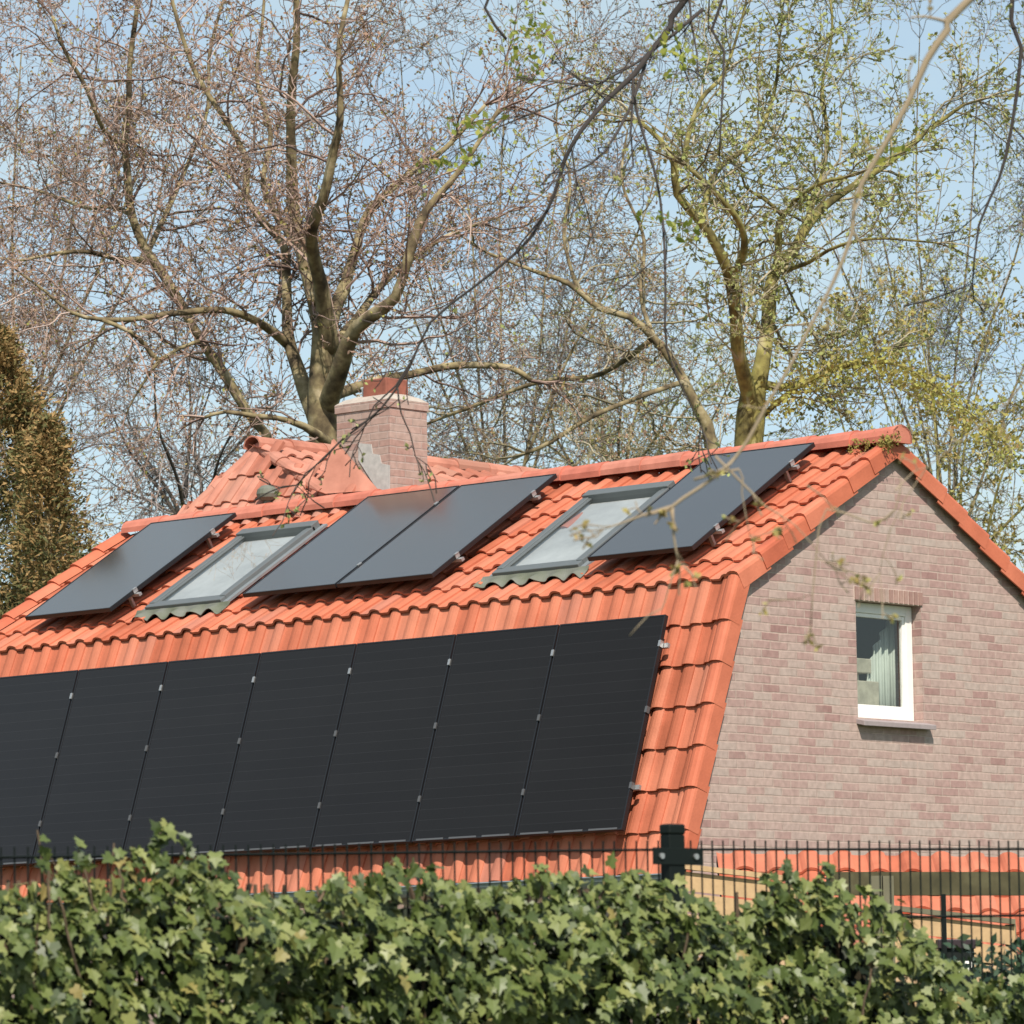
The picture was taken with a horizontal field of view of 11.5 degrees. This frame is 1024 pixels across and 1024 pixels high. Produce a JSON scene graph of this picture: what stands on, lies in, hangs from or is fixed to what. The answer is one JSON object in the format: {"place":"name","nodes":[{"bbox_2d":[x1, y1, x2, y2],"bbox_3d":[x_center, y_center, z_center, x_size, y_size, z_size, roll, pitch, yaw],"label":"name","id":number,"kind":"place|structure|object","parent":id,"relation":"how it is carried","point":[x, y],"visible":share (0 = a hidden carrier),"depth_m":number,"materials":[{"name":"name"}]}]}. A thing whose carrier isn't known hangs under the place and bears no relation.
{"place":"outdoors","nodes":[
{"label":"outdoors","id":0,"kind":"place"},
{"bbox_2d":[0,566,66,616],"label":"bush","id":1,"kind":"object","parent":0,"point":[10,604],"visible":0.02,"depth_m":47.34,"materials":[{"name":"green plant"}]},
{"bbox_2d":[0,0,1023,602],"label":"sky","id":2,"kind":"structure","parent":0,"point":[907,39],"materials":[{"name":"blue"}]},
{"bbox_2d":[826,872,1023,980],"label":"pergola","id":3,"kind":"object","parent":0,"point":[915,881],"visible":0.3,"depth_m":27.99,"materials":[{"name":"brown wood"}]},
{"label":"ground","id":4,"kind":"structure","parent":0,"visible":0},
{"bbox_2d":[0,407,107,617],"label":"conifer","id":5,"kind":"object","parent":4,"relation":"on","point":[48,462],"visible":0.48,"depth_m":44.50,"materials":[{"name":"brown plant"}]},
{"bbox_2d":[0,321,120,618],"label":"conifer","id":6,"kind":"object","parent":4,"relation":"on","point":[18,402],"visible":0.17,"depth_m":46.49,"materials":[{"name":"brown plant"}]},
{"bbox_2d":[0,0,283,586],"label":"bare tree","id":7,"kind":"object","parent":4,"relation":"on","point":[70,319],"visible":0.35,"depth_m":72.16,"materials":[{"name":"brown plant"}]},
{"bbox_2d":[30,272,308,545],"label":"bare tree","id":8,"kind":"object","parent":4,"relation":"on","point":[183,490],"visible":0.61,"depth_m":62.55,"materials":[{"name":"brown plant"}]},
{"bbox_2d":[0,0,378,514],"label":"bare tree","id":9,"kind":"object","parent":4,"relation":"on","point":[124,141],"visible":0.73,"depth_m":52.93,"materials":[{"name":"brown plant"}]},
{"bbox_2d":[0,0,606,461],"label":"bare tree","id":10,"kind":"object","parent":4,"relation":"on","point":[322,390],"visible":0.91,"depth_m":50.02,"materials":[{"name":"brown plant"}]},
{"bbox_2d":[0,377,1023,1023],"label":"brick house","id":11,"kind":"structure","parent":4,"relation":"on","point":[866,723],"depth_m":38.16,"materials":[{"name":"tile"}]},
{"bbox_2d":[128,592,141,607],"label":"mounting rail","id":12,"kind":"object","parent":11,"relation":"attached to","point":[131,600],"visible":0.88,"depth_m":41.50,"materials":[{"name":"silver metal"}]},
{"bbox_2d":[25,513,236,620],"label":"solar panel","id":13,"kind":"object","parent":12,"relation":"attached to","point":[128,568],"visible":1,"depth_m":42.07,"materials":[{"name":"black"}]},
{"bbox_2d":[206,533,219,548],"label":"mounting rail","id":14,"kind":"object","parent":11,"relation":"attached to","point":[209,542],"visible":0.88,"depth_m":42.21,"materials":[{"name":"silver metal"}]},
{"bbox_2d":[452,557,464,562],"bbox_3d":[-1.161,0.498,39.739,2.170,0.122,0.090,-7,-9,42],"label":"mounting rail","id":15,"kind":"object","parent":11,"relation":"attached to","point":[460,559],"visible":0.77,"depth_m":39.01,"materials":[{"name":"silver metal"}]},
{"bbox_2d":[243,485,459,597],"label":"solar panel","id":16,"kind":"object","parent":15,"relation":"attached to","point":[343,546],"visible":1,"depth_m":40.38,"materials":[{"name":"black"}]},
{"bbox_2d":[529,495,540,500],"bbox_3d":[-0.570,0.021,40.452,2.170,0.121,0.090,-7,-9,42],"label":"mounting rail","id":17,"kind":"object","parent":11,"relation":"attached to","point":[537,497],"visible":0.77,"depth_m":39.72,"materials":[{"name":"silver metal"}]},
{"bbox_2d":[336,474,557,587],"bbox_3d":[-0.499,0.143,39.720,1.038,0.913,1.461,-7,-9,42],"label":"solar panel","id":18,"kind":"object","parent":17,"relation":"attached to","point":[445,532],"visible":1,"depth_m":39.66,"materials":[{"name":"black"}]},
{"bbox_2d":[633,785,640,790],"bbox_3d":[-1.796,2.299,38.729,7.430,0.068,0.127,-7,-9,42],"label":"mounting rail","id":19,"kind":"object","parent":11,"relation":"attached to","point":[637,787],"visible":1,"depth_m":36.22,"materials":[{"name":"silver metal"}]},
{"bbox_2d":[0,670,78,866],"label":"solar panel","id":20,"kind":"object","parent":19,"relation":"attached to","point":[34,710],"visible":0.97,"depth_m":40.81,"materials":[{"name":"black"}]},
{"bbox_2d":[32,662,167,864],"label":"solar panel","id":21,"kind":"object","parent":19,"relation":"attached to","point":[95,782],"visible":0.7,"depth_m":40.20,"materials":[{"name":"black"}]},
{"bbox_2d":[124,653,260,859],"bbox_3d":[-2.487,1.903,39.509,1.038,1.576,0.559,-7,-9,42],"label":"solar panel","id":22,"kind":"object","parent":19,"relation":"attached to","point":[193,748],"visible":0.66,"depth_m":39.52,"materials":[{"name":"black"}]},
{"bbox_2d":[215,644,356,852],"bbox_3d":[-1.720,1.814,38.813,1.038,1.576,0.559,-7,-9,42],"label":"solar panel","id":23,"kind":"object","parent":19,"relation":"attached to","point":[284,756],"visible":0.9,"depth_m":38.80,"materials":[{"name":"black"}]},
{"bbox_2d":[312,634,456,848],"bbox_3d":[-0.952,1.725,38.117,1.038,1.576,0.559,-7,-9,42],"label":"solar panel","id":24,"kind":"object","parent":19,"relation":"attached to","point":[378,768],"visible":0.98,"depth_m":38.10,"materials":[{"name":"black"}]},
{"bbox_2d":[412,625,559,842],"bbox_3d":[-0.184,1.637,37.420,1.038,1.576,0.559,-7,-9,42],"label":"solar panel","id":25,"kind":"object","parent":19,"relation":"attached to","point":[477,773],"visible":1,"depth_m":37.41,"materials":[{"name":"black"}]},
{"bbox_2d":[516,614,667,836],"bbox_3d":[0.583,1.548,36.724,1.038,1.576,0.559,-7,-9,42],"label":"solar panel","id":26,"kind":"object","parent":19,"relation":"attached to","point":[591,731],"visible":1,"depth_m":36.70,"materials":[{"name":"black"}]},
{"bbox_2d":[662,643,669,648],"bbox_3d":[-1.579,1.296,39.096,7.430,0.068,0.127,-7,-9,42],"label":"mounting rail","id":27,"kind":"object","parent":11,"relation":"attached to","point":[666,645],"visible":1,"depth_m":36.58,"materials":[{"name":"silver metal"}]},
{"bbox_2d":[709,529,724,546],"bbox_3d":[1.150,0.231,37.643,1.130,0.122,0.090,-7,-9,42],"label":"mounting rail","id":28,"kind":"object","parent":11,"relation":"attached to","point":[712,539],"visible":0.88,"depth_m":37.34,"materials":[{"name":"silver metal"}]},
{"bbox_2d":[784,465,799,482],"bbox_3d":[1.742,-0.246,38.356,1.130,0.121,0.090,-7,-9,42],"label":"mounting rail","id":29,"kind":"object","parent":11,"relation":"attached to","point":[787,475],"visible":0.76,"depth_m":38.05,"materials":[{"name":"silver metal"}]},
{"bbox_2d":[587,442,814,560],"bbox_3d":[1.429,-0.080,37.971,1.038,0.913,1.461,-7,-9,42],"label":"solar panel","id":30,"kind":"object","parent":29,"relation":"attached to","point":[698,516],"visible":0.88,"depth_m":37.88,"materials":[{"name":"black"}]},
{"bbox_2d":[855,602,913,720],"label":"window","id":31,"kind":"structure","parent":11,"relation":"in","point":[875,634],"depth_m":38.11,"materials":[{"name":"white paint"}]},
{"bbox_2d":[0,818,1023,1023],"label":"ivy hedge","id":32,"kind":"object","parent":4,"relation":"on","point":[43,934],"visible":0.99,"depth_m":13.61,"materials":[{"name":"green plant"}]},
{"bbox_2d":[251,0,796,468],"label":"bare tree","id":33,"kind":"object","parent":4,"relation":"on","point":[513,356],"visible":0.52,"depth_m":69.84,"materials":[{"name":"brown plant"}]},
{"bbox_2d":[354,0,804,468],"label":"bare tree","id":34,"kind":"object","parent":4,"relation":"on","point":[704,418],"visible":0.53,"depth_m":56.47,"materials":[{"name":"brown plant"}]},
{"bbox_2d":[431,255,800,468],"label":"bare tree","id":35,"kind":"object","parent":4,"relation":"on","point":[665,408],"visible":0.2,"depth_m":77.45,"materials":[{"name":"brown plant"}]},
{"bbox_2d":[254,0,1023,536],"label":"overhanging tree","id":36,"kind":"object","parent":4,"relation":"on","point":[644,62],"visible":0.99,"depth_m":19.00,"materials":[{"name":"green plant"}]},
{"bbox_2d":[652,824,702,1023],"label":"fence post","id":37,"kind":"object","parent":4,"relation":"on","point":[672,855],"visible":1,"depth_m":14.36,"materials":[{"name":"black metal"}]},
{"bbox_2d":[0,840,662,1023],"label":"fence","id":38,"kind":"object","parent":37,"relation":"attached to","point":[347,853],"visible":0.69,"depth_m":13.68,"materials":[{"name":"black metal"}]},
{"bbox_2d":[690,840,1023,1023],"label":"fence","id":39,"kind":"object","parent":37,"relation":"attached to","point":[838,849],"visible":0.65,"depth_m":15.00,"materials":[{"name":"black metal"}]},
{"bbox_2d":[685,865,796,1023],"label":"timber screen","id":40,"kind":"object","parent":4,"relation":"on","point":[718,888],"visible":0.07,"depth_m":28.99,"materials":[{"name":"beige wood"}]},
{"bbox_2d":[493,0,1023,481],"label":"budding tree","id":41,"kind":"object","parent":4,"relation":"on","point":[755,380],"visible":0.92,"depth_m":47.96,"materials":[{"name":"green plant"}]},
{"bbox_2d":[570,0,1023,651],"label":"overhanging tree","id":42,"kind":"object","parent":4,"relation":"on","point":[930,54],"visible":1,"depth_m":11.00,"materials":[{"name":"beige plant"}]},
{"bbox_2d":[655,0,1023,571],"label":"bare tree","id":43,"kind":"object","parent":4,"relation":"on","point":[933,344],"visible":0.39,"depth_m":73.90,"materials":[{"name":"brown plant"}]},
{"bbox_2d":[716,851,1023,979],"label":"lean to","id":44,"kind":"object","parent":4,"relation":"on","point":[802,863],"visible":0.19,"depth_m":31.32,"materials":[{"name":"tile"}]},
{"bbox_2d":[797,237,1023,567],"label":"budding tree","id":45,"kind":"object","parent":4,"relation":"on","point":[994,481],"visible":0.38,"depth_m":59.81,"materials":[{"name":"green plant"}]},
{"bbox_2d":[894,905,1016,1006],"bbox_3d":[2.584,3.550,29.493,0.754,2.534,0.114,-1,-6,-1],"label":"timber screen","id":46,"kind":"object","parent":4,"relation":"on","point":[956,926],"visible":0.14,"depth_m":29.59,"materials":[{"name":"beige wood"}]},
{"bbox_2d":[936,894,975,992],"bbox_3d":[2.381,3.286,26.941,0.201,2.504,0.186,-1,-6,0],"label":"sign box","id":47,"kind":"object","parent":4,"relation":"on","point":[947,950],"visible":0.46,"depth_m":26.98,"materials":[{"name":"black"}]},
{"bbox_2d":[900,932,1023,1018],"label":"bush","id":48,"kind":"object","parent":4,"relation":"on","point":[1006,959],"visible":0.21,"depth_m":16.48,"materials":[{"name":"green plant"}]}
]}

